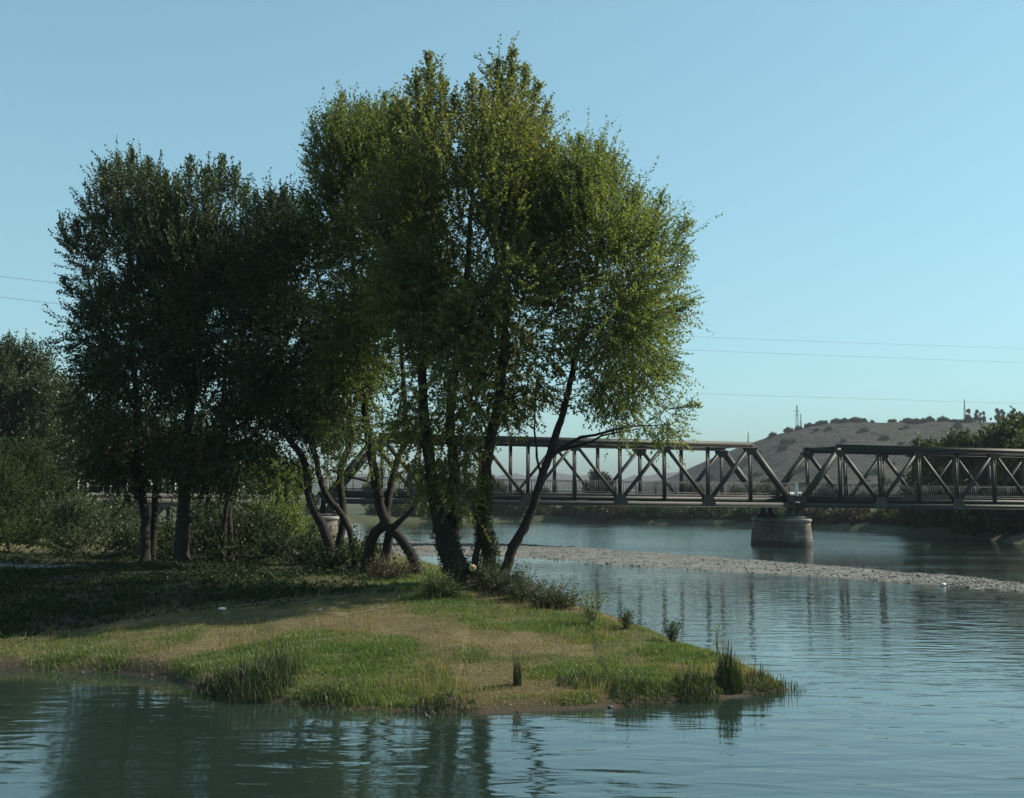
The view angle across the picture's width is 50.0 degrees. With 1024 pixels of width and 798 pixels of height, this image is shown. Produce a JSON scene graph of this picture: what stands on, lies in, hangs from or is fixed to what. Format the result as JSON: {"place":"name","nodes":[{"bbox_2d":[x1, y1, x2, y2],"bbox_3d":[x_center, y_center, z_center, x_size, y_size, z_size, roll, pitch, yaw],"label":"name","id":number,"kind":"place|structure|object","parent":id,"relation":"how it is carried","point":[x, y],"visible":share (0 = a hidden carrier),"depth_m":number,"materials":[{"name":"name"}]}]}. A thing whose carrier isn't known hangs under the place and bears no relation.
{"place":"outdoors","nodes":[
{"label":"outdoors","id":0,"kind":"place"},
{"bbox_2d":[61,472,678,491],"bbox_3d":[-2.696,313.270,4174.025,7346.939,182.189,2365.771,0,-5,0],"label":"distant hill","id":1,"kind":"structure","parent":0,"point":[653,477],"depth_m":3934.54,"materials":[{"name":"grey"}]},
{"bbox_2d":[0,521,788,714],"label":"islet ground","id":2,"kind":"structure","parent":0,"point":[137,670],"depth_m":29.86,"materials":[{"name":"green plant"}]},
{"bbox_2d":[0,351,36,456],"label":"broad tree","id":3,"kind":"object","parent":2,"relation":"on","point":[2,401],"visible":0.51,"depth_m":108.72,"materials":[{"name":"green plant"}]},
{"bbox_2d":[0,448,43,542],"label":"bush","id":4,"kind":"object","parent":2,"relation":"on","point":[10,480],"visible":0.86,"depth_m":72.15,"materials":[{"name":"green plant"}]},
{"bbox_2d":[0,508,55,553],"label":"bush","id":5,"kind":"object","parent":2,"relation":"on","point":[7,533],"visible":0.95,"depth_m":63.55,"materials":[{"name":"green plant"}]},
{"bbox_2d":[0,430,70,532],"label":"bush","id":6,"kind":"object","parent":2,"relation":"on","point":[33,462],"visible":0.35,"depth_m":77.05,"materials":[{"name":"green plant"}]},
{"bbox_2d":[0,329,88,477],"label":"broad tree","id":7,"kind":"object","parent":2,"relation":"on","point":[44,390],"visible":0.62,"depth_m":109.97,"materials":[{"name":"green plant"}]},
{"bbox_2d":[12,464,91,529],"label":"bush","id":8,"kind":"object","parent":2,"relation":"on","point":[66,486],"visible":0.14,"depth_m":81.21,"materials":[{"name":"green plant"}]},
{"bbox_2d":[18,641,94,673],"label":"sedge tussock","id":9,"kind":"object","parent":2,"relation":"on","point":[59,657],"visible":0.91,"depth_m":27.56,"materials":[{"name":"green plant"}]},
{"bbox_2d":[5,369,122,487],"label":"broad tree","id":10,"kind":"object","parent":2,"relation":"on","point":[79,439],"visible":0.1,"depth_m":115.26,"materials":[{"name":"green plant"}]},
{"bbox_2d":[12,482,124,547],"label":"bush","id":11,"kind":"object","parent":2,"relation":"on","point":[80,511],"visible":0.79,"depth_m":73.12,"materials":[{"name":"green plant"}]},
{"bbox_2d":[38,514,157,557],"bbox_3d":[-22.878,7.855,61.537,6.690,2.883,5.644,0,-5,0],"label":"bush","id":12,"kind":"object","parent":2,"relation":"on","point":[64,537],"visible":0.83,"depth_m":60.30,"materials":[{"name":"green plant"}]},
{"bbox_2d":[70,489,139,543],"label":"bush","id":13,"kind":"object","parent":2,"relation":"on","point":[119,509],"visible":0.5,"depth_m":78.80,"materials":[{"name":"green plant"}]},
{"bbox_2d":[93,649,131,672],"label":"sedge tussock","id":14,"kind":"object","parent":2,"relation":"on","point":[114,656],"visible":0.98,"depth_m":27.32,"materials":[{"name":"green plant"}]},
{"bbox_2d":[59,432,165,505],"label":"broad tree","id":15,"kind":"object","parent":2,"relation":"on","point":[93,490],"visible":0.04,"depth_m":118.30,"materials":[{"name":"green plant"}]},
{"bbox_2d":[35,134,221,562],"bbox_3d":[-19.505,-2.714,56.538,10.267,22.358,11.287,0,-5,0],"label":"poplar tree","id":16,"kind":"object","parent":2,"relation":"on","point":[105,377],"visible":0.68,"depth_m":54.77,"materials":[{"name":"green plant"}]},
{"bbox_2d":[108,511,203,559],"bbox_3d":[-19.114,7.538,59.453,5.660,3.095,5.159,-3,-7,34],"label":"bush","id":17,"kind":"object","parent":2,"relation":"on","point":[168,535],"visible":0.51,"depth_m":59.14,"materials":[{"name":"green plant"}]},
{"bbox_2d":[0,479,319,527],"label":"approach bridge","id":18,"kind":"structure","parent":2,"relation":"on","point":[165,502],"depth_m":100.98,"materials":[{"name":"concrete"}]},
{"bbox_2d":[135,432,221,521],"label":"broad tree","id":19,"kind":"object","parent":2,"relation":"on","point":[167,510],"visible":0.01,"depth_m":121.38,"materials":[{"name":"green plant"}]},
{"bbox_2d":[157,492,223,550],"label":"bush","id":20,"kind":"object","parent":2,"relation":"on","point":[196,515],"visible":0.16,"depth_m":68.82,"materials":[{"name":"green plant"}]},
{"bbox_2d":[118,151,292,565],"bbox_3d":[-15.042,-2.550,54.025,9.313,21.618,11.482,0,-5,0],"label":"poplar tree","id":21,"kind":"object","parent":2,"relation":"on","point":[199,293],"visible":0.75,"depth_m":52.44,"materials":[{"name":"green plant"}]},
{"bbox_2d":[0,549,414,640],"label":"ground cover","id":22,"kind":"object","parent":2,"relation":"on","point":[213,576],"visible":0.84,"depth_m":40.05,"materials":[{"name":"green plant"}]},
{"bbox_2d":[168,514,257,561],"bbox_3d":[-14.600,7.143,55.071,4.937,3.127,4.308,-5,-8,44],"label":"bush","id":23,"kind":"object","parent":2,"relation":"on","point":[211,540],"visible":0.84,"depth_m":55.00,"materials":[{"name":"green plant"}]},
{"bbox_2d":[179,661,248,698],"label":"sedge tussock","id":24,"kind":"object","parent":2,"relation":"on","point":[212,686],"visible":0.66,"depth_m":24.28,"materials":[{"name":"green plant"}]},
{"bbox_2d":[197,497,304,560],"bbox_3d":[-13.767,6.902,57.643,6.069,3.613,5.001,-5,-8,44],"label":"bush","id":25,"kind":"object","parent":2,"relation":"on","point":[260,522],"visible":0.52,"depth_m":57.06,"materials":[{"name":"green plant"}]},
{"bbox_2d":[214,652,297,703],"bbox_3d":[-5.570,6.048,23.773,1.792,1.040,1.782,-1,-6,17],"label":"sedge tussock","id":26,"kind":"object","parent":2,"relation":"on","point":[265,676],"visible":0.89,"depth_m":23.61,"materials":[{"name":"green plant"}]},
{"bbox_2d":[218,450,326,553],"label":"bush","id":27,"kind":"object","parent":2,"relation":"on","point":[290,487],"visible":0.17,"depth_m":66.86,"materials":[{"name":"green plant"}]},
{"bbox_2d":[243,439,312,510],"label":"broad tree","id":28,"kind":"object","parent":2,"relation":"on","point":[282,460],"visible":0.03,"depth_m":129.49,"materials":[{"name":"green plant"}]},
{"bbox_2d":[252,638,305,675],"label":"sedge tussock","id":29,"kind":"object","parent":2,"relation":"on","point":[286,656],"visible":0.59,"depth_m":24.83,"materials":[{"name":"green plant"}]},
{"bbox_2d":[199,167,364,568],"bbox_3d":[-10.699,-1.839,51.682,8.400,19.899,11.550,0,-5,0],"label":"poplar tree","id":30,"kind":"object","parent":2,"relation":"on","point":[274,247],"visible":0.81,"depth_m":49.90,"materials":[{"name":"green plant"}]},
{"bbox_2d":[251,482,319,556],"bbox_3d":[-13.150,7.034,63.536,4.760,4.587,4.295,0,-5,0],"label":"bush","id":31,"kind":"object","parent":2,"relation":"on","point":[298,522],"visible":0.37,"depth_m":63.46,"materials":[{"name":"green plant"}]},
{"bbox_2d":[238,518,344,566],"bbox_3d":[-10.635,7.102,53.229,5.079,2.750,2.777,0,-5,0],"label":"bush","id":32,"kind":"object","parent":2,"relation":"on","point":[275,543],"visible":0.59,"depth_m":53.20,"materials":[{"name":"green plant"}]},
{"bbox_2d":[281,676,358,711],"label":"sedge tussock","id":33,"kind":"object","parent":2,"relation":"on","point":[310,700],"visible":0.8,"depth_m":22.85,"materials":[{"name":"green plant"}]},
{"bbox_2d":[305,513,338,535],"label":"bridge pier","id":34,"kind":"structure","parent":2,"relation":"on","point":[332,520],"depth_m":103.53,"materials":[{"name":"concrete"}]},
{"bbox_2d":[317,433,798,515],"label":"bridge span","id":35,"kind":"object","parent":34,"relation":"on","point":[690,497],"visible":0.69,"depth_m":114.38,"materials":[{"name":"paint"}]},
{"bbox_2d":[287,526,357,569],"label":"bush","id":36,"kind":"object","parent":2,"relation":"on","point":[311,556],"visible":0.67,"depth_m":50.16,"materials":[{"name":"green plant"}]},
{"bbox_2d":[7,623,675,712],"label":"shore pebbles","id":37,"kind":"object","parent":2,"relation":"on","point":[594,701],"visible":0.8,"depth_m":23.82,"materials":[{"name":"grey stone"}]},
{"bbox_2d":[308,520,399,570],"bbox_3d":[-7.087,6.800,49.758,4.140,2.717,2.869,0,-5,0],"label":"bush","id":38,"kind":"object","parent":2,"relation":"on","point":[349,556],"visible":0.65,"depth_m":49.34,"materials":[{"name":"green plant"}]},
{"bbox_2d":[283,79,465,574],"bbox_3d":[-6.086,-3.485,48.215,8.776,23.112,12.634,0,-5,0],"label":"poplar tree","id":39,"kind":"object","parent":2,"relation":"on","point":[360,378],"visible":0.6,"depth_m":46.21,"materials":[{"name":"green plant"}]},
{"bbox_2d":[334,681,419,715],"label":"sedge tussock","id":40,"kind":"object","parent":2,"relation":"on","point":[373,704],"visible":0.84,"depth_m":22.56,"materials":[{"name":"green plant"}]},
{"bbox_2d":[355,548,422,579],"bbox_3d":[-4.920,6.663,43.514,2.367,1.489,2.382,5,-7,-39],"label":"brushwood","id":41,"kind":"object","parent":2,"relation":"on","point":[383,566],"visible":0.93,"depth_m":43.37,"materials":[{"name":"green plant"}]},
{"bbox_2d":[405,684,476,718],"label":"sedge tussock","id":42,"kind":"object","parent":2,"relation":"on","point":[432,708],"visible":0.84,"depth_m":22.28,"materials":[{"name":"green plant"}]},
{"bbox_2d":[413,561,470,598],"bbox_3d":[-2.276,6.077,36.390,1.904,1.736,1.920,0,-5,0],"label":"brushwood","id":43,"kind":"object","parent":2,"relation":"on","point":[434,584],"visible":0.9,"depth_m":36.17,"materials":[{"name":"green plant"}]},
{"bbox_2d":[451,648,490,662],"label":"sedge tussock","id":44,"kind":"object","parent":2,"relation":"on","point":[475,655],"visible":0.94,"depth_m":26.83,"materials":[{"name":"green plant"}]},
{"bbox_2d":[325,31,617,587],"bbox_3d":[-1.307,-3.774,40.968,10.853,22.438,11.862,0,-5,0],"label":"poplar tree","id":45,"kind":"object","parent":2,"relation":"on","point":[506,153],"visible":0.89,"depth_m":39.45,"materials":[{"name":"green plant"}]},
{"bbox_2d":[457,554,516,591],"bbox_3d":[-0.908,6.300,39.023,2.223,1.787,2.039,6,-8,-43],"label":"brushwood","id":46,"kind":"object","parent":2,"relation":"on","point":[484,575],"visible":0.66,"depth_m":38.80,"materials":[{"name":"green plant"}]},
{"bbox_2d":[478,557,540,594],"bbox_3d":[-0.142,6.210,38.027,2.135,1.648,1.885,-1,-6,16],"label":"brushwood","id":47,"kind":"object","parent":2,"relation":"on","point":[521,577],"visible":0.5,"depth_m":37.74,"materials":[{"name":"green plant"}]},
{"bbox_2d":[512,649,523,685],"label":"sedge tussock","id":48,"kind":"object","parent":2,"relation":"on","point":[517,675],"visible":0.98,"depth_m":24.23,"materials":[{"name":"green plant"}]},
{"bbox_2d":[490,568,577,603],"bbox_3d":[0.786,6.130,35.982,2.816,1.444,2.187,-3,-6,32],"label":"brushwood","id":49,"kind":"object","parent":2,"relation":"on","point":[516,592],"visible":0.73,"depth_m":36.03,"materials":[{"name":"green plant"}]},
{"bbox_2d":[525,575,589,610],"bbox_3d":[1.406,6.263,34.670,2.204,1.507,1.804,4,-6,-31],"label":"brushwood","id":50,"kind":"object","parent":2,"relation":"on","point":[552,598],"visible":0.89,"depth_m":34.64,"materials":[{"name":"green plant"}]},
{"bbox_2d":[556,668,614,689],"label":"sedge tussock","id":51,"kind":"object","parent":2,"relation":"on","point":[581,675],"visible":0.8,"depth_m":24.33,"materials":[{"name":"green plant"}]},
{"bbox_2d":[574,584,607,621],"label":"weed","id":52,"kind":"object","parent":2,"relation":"on","point":[592,617],"visible":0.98,"depth_m":31.85,"materials":[{"name":"green plant"}]},
{"bbox_2d":[497,108,722,587],"bbox_3d":[3.361,-2.025,40.394,8.251,18.359,10.434,0,-5,0],"label":"poplar tree","id":53,"kind":"object","parent":2,"relation":"on","point":[627,331],"visible":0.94,"depth_m":38.87,"materials":[{"name":"green plant"}]},
{"bbox_2d":[615,605,637,629],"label":"weed","id":54,"kind":"object","parent":2,"relation":"on","point":[626,620],"visible":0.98,"depth_m":31.12,"materials":[{"name":"green plant"}]},
{"bbox_2d":[610,668,670,707],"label":"sedge tussock","id":55,"kind":"object","parent":2,"relation":"on","point":[626,681],"visible":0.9,"depth_m":23.50,"materials":[{"name":"green plant"}]},
{"bbox_2d":[659,616,682,642],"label":"weed","id":56,"kind":"object","parent":2,"relation":"on","point":[670,636],"visible":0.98,"depth_m":29.86,"materials":[{"name":"green plant"}]},
{"bbox_2d":[668,662,722,703],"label":"sedge tussock","id":57,"kind":"object","parent":2,"relation":"on","point":[693,690],"visible":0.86,"depth_m":23.91,"materials":[{"name":"green plant"}]},
{"bbox_2d":[712,638,743,694],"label":"sedge tussock","id":58,"kind":"object","parent":2,"relation":"on","point":[724,674],"visible":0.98,"depth_m":24.59,"materials":[{"name":"green plant"}]},
{"bbox_2d":[743,658,788,696],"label":"sedge tussock","id":59,"kind":"object","parent":2,"relation":"on","point":[763,684],"visible":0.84,"depth_m":24.78,"materials":[{"name":"green plant"}]},
{"bbox_2d":[768,671,809,693],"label":"sedge tussock","id":60,"kind":"object","parent":2,"relation":"on","point":[792,689],"visible":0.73,"depth_m":25.22,"materials":[{"name":"green plant"}]},
{"bbox_2d":[304,482,636,501],"bbox_3d":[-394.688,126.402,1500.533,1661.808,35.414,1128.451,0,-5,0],"label":"hill","id":61,"kind":"structure","parent":0,"point":[567,487],"depth_m":1351.48,"materials":[{"name":"grey"}]},
{"bbox_2d":[0,521,1023,797],"bbox_3d":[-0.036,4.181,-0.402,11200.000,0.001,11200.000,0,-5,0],"label":"river water","id":62,"kind":"structure","parent":0,"point":[912,691],"depth_m":21.60,"materials":[{"name":"blue liquid"}]},
{"bbox_2d":[751,516,812,546],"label":"bridge pier","id":63,"kind":"structure","parent":62,"relation":"in","point":[790,531],"depth_m":117.60,"materials":[{"name":"concrete"}]},
{"bbox_2d":[766,444,1023,516],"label":"bridge span","id":64,"kind":"object","parent":63,"relation":"on","point":[958,498],"visible":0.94,"depth_m":123.23,"materials":[{"name":"paint"}]},
{"bbox_2d":[0,0,1023,479],"label":"sky","id":65,"kind":"structure","parent":0,"point":[862,161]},
{"bbox_2d":[74,503,1023,543],"bbox_3d":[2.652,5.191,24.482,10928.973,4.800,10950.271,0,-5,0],"label":"ground","id":66,"kind":"structure","parent":0,"point":[356,513],"depth_m":243.52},
{"bbox_2d":[365,504,396,515],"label":"bush","id":67,"kind":"object","parent":66,"relation":"on","point":[371,510],"visible":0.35,"depth_m":264.58,"materials":[{"name":"green plant"}]},
{"bbox_2d":[390,504,411,516],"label":"bush","id":68,"kind":"object","parent":66,"relation":"on","point":[400,511],"visible":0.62,"depth_m":265.02,"materials":[{"name":"green plant"}]},
{"bbox_2d":[405,504,430,516],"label":"bush","id":69,"kind":"object","parent":66,"relation":"on","point":[414,511],"visible":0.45,"depth_m":267.19,"materials":[{"name":"green plant"}]},
{"bbox_2d":[489,505,516,516],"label":"bush","id":70,"kind":"object","parent":66,"relation":"on","point":[505,512],"visible":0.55,"depth_m":276.16,"materials":[{"name":"green plant"}]},
{"bbox_2d":[505,505,528,516],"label":"bush","id":71,"kind":"object","parent":66,"relation":"on","point":[520,509],"visible":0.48,"depth_m":275.52,"materials":[{"name":"green plant"}]},
{"bbox_2d":[535,506,554,514],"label":"bush","id":72,"kind":"object","parent":66,"relation":"on","point":[545,509],"visible":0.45,"depth_m":278.99,"materials":[{"name":"green plant"}]},
{"bbox_2d":[548,506,567,515],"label":"bush","id":73,"kind":"object","parent":66,"relation":"on","point":[556,511],"visible":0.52,"depth_m":275.44,"materials":[{"name":"green plant"}]},
{"bbox_2d":[559,500,592,517],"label":"bush","id":74,"kind":"object","parent":66,"relation":"on","point":[574,511],"visible":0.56,"depth_m":271.48,"materials":[{"name":"green plant"}]},
{"bbox_2d":[582,506,611,519],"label":"bush","id":75,"kind":"object","parent":66,"relation":"on","point":[587,515],"visible":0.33,"depth_m":268.87,"materials":[{"name":"green plant"}]},
{"bbox_2d":[580,469,614,492],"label":"round tree","id":76,"kind":"object","parent":66,"relation":"on","point":[607,478],"visible":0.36,"depth_m":327.45,"materials":[{"name":"green plant"}]},
{"bbox_2d":[588,506,628,522],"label":"bush","id":77,"kind":"object","parent":66,"relation":"on","point":[602,514],"visible":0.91,"depth_m":265.45,"materials":[{"name":"green plant"}]},
{"bbox_2d":[614,506,646,518],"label":"bush","id":78,"kind":"object","parent":66,"relation":"on","point":[631,508],"visible":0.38,"depth_m":263.97,"materials":[{"name":"green plant"}]},
{"bbox_2d":[628,506,661,520],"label":"bush","id":79,"kind":"object","parent":66,"relation":"on","point":[643,512],"visible":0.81,"depth_m":258.54,"materials":[{"name":"green plant"}]},
{"bbox_2d":[653,501,681,518],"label":"bush","id":80,"kind":"object","parent":66,"relation":"on","point":[660,511],"visible":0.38,"depth_m":258.48,"materials":[{"name":"green plant"}]},
{"bbox_2d":[661,507,682,519],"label":"bush","id":81,"kind":"object","parent":66,"relation":"on","point":[669,512],"visible":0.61,"depth_m":255.42,"materials":[{"name":"green plant"}]},
{"bbox_2d":[672,507,697,520],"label":"bush","id":82,"kind":"object","parent":66,"relation":"on","point":[680,515],"visible":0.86,"depth_m":252.39,"materials":[{"name":"green plant"}]},
{"bbox_2d":[681,507,705,519],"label":"bush","id":83,"kind":"object","parent":66,"relation":"on","point":[694,510],"visible":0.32,"depth_m":251.73,"materials":[{"name":"green plant"}]},
{"bbox_2d":[697,507,734,519],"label":"bush","id":84,"kind":"object","parent":66,"relation":"on","point":[708,513],"visible":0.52,"depth_m":248.35,"materials":[{"name":"green plant"}]},
{"bbox_2d":[712,509,731,519],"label":"bush","id":85,"kind":"object","parent":66,"relation":"on","point":[719,515],"visible":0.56,"depth_m":245.50,"materials":[{"name":"green plant"}]},
{"bbox_2d":[730,507,758,521],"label":"bush","id":86,"kind":"object","parent":66,"relation":"on","point":[739,513],"visible":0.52,"depth_m":238.76,"materials":[{"name":"green plant"}]},
{"bbox_2d":[804,508,833,523],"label":"bush","id":87,"kind":"object","parent":66,"relation":"on","point":[811,514],"visible":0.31,"depth_m":217.81,"materials":[{"name":"green plant"}]},
{"bbox_2d":[825,508,873,523],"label":"bush","id":88,"kind":"object","parent":66,"relation":"on","point":[840,516],"visible":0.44,"depth_m":208.41,"materials":[{"name":"green plant"}]},
{"bbox_2d":[845,509,868,524],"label":"bush","id":89,"kind":"object","parent":66,"relation":"on","point":[857,519],"visible":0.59,"depth_m":203.73,"materials":[{"name":"green plant"}]},
{"bbox_2d":[868,508,889,523],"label":"bush","id":90,"kind":"object","parent":66,"relation":"on","point":[872,518],"visible":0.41,"depth_m":198.10,"materials":[{"name":"green plant"}]},
{"bbox_2d":[876,508,897,523],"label":"bush","id":91,"kind":"object","parent":66,"relation":"on","point":[882,520],"visible":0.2,"depth_m":195.85,"materials":[{"name":"green plant"}]},
{"bbox_2d":[882,510,898,525],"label":"bush","id":92,"kind":"object","parent":66,"relation":"on","point":[892,512],"visible":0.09,"depth_m":191.22,"materials":[{"name":"green plant"}]},
{"bbox_2d":[896,509,926,527],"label":"bush","id":93,"kind":"object","parent":66,"relation":"on","point":[904,514],"visible":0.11,"depth_m":180.57,"materials":[{"name":"green plant"}]},
{"bbox_2d":[897,432,962,527],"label":"round tree","id":94,"kind":"object","parent":66,"relation":"on","point":[910,480],"visible":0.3,"depth_m":173.81,"materials":[{"name":"green plant"}]},
{"bbox_2d":[920,491,967,532],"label":"bush","id":95,"kind":"object","parent":66,"relation":"on","point":[940,515],"visible":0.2,"depth_m":162.81,"materials":[{"name":"green plant"}]},
{"bbox_2d":[921,426,982,497],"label":"round tree","id":96,"kind":"object","parent":66,"relation":"on","point":[970,464],"visible":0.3,"depth_m":167.09,"materials":[{"name":"green plant"}]},
{"bbox_2d":[949,494,1008,537],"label":"bush","id":97,"kind":"object","parent":66,"relation":"on","point":[972,521],"visible":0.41,"depth_m":149.56,"materials":[{"name":"green plant"}]},
{"bbox_2d":[960,418,1005,480],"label":"round tree","id":98,"kind":"object","parent":66,"relation":"on","point":[986,431],"visible":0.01,"depth_m":164.86,"materials":[{"name":"green plant"}]},
{"bbox_2d":[961,417,1023,497],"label":"round tree","id":99,"kind":"object","parent":66,"relation":"on","point":[994,440],"visible":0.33,"depth_m":157.21,"materials":[{"name":"green plant"}]},
{"bbox_2d":[982,492,1023,536],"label":"bush","id":100,"kind":"object","parent":66,"relation":"on","point":[1007,521],"visible":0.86,"depth_m":143.08,"materials":[{"name":"green plant"}]},
{"bbox_2d":[986,405,1023,483],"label":"round tree","id":101,"kind":"object","parent":66,"relation":"on","point":[1012,417],"visible":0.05,"depth_m":161.03,"materials":[{"name":"green plant"}]},
{"bbox_2d":[987,427,1023,497],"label":"round tree","id":102,"kind":"object","parent":66,"relation":"on","point":[1016,441],"visible":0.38,"depth_m":145.65,"materials":[{"name":"green plant"}]},
{"bbox_2d":[377,541,1023,591],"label":"gravel bar","id":103,"kind":"object","parent":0,"point":[650,558],"visible":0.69,"depth_m":78.13,"materials":[{"name":"grey gravel"}]},
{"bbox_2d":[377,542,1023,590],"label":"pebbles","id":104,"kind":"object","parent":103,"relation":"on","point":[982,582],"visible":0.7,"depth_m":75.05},
{"bbox_2d":[626,421,1005,509],"bbox_3d":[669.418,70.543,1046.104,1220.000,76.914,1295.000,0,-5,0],"label":"hill","id":105,"kind":"structure","parent":0,"point":[780,463],"depth_m":840.58,"materials":[{"name":"soil"}]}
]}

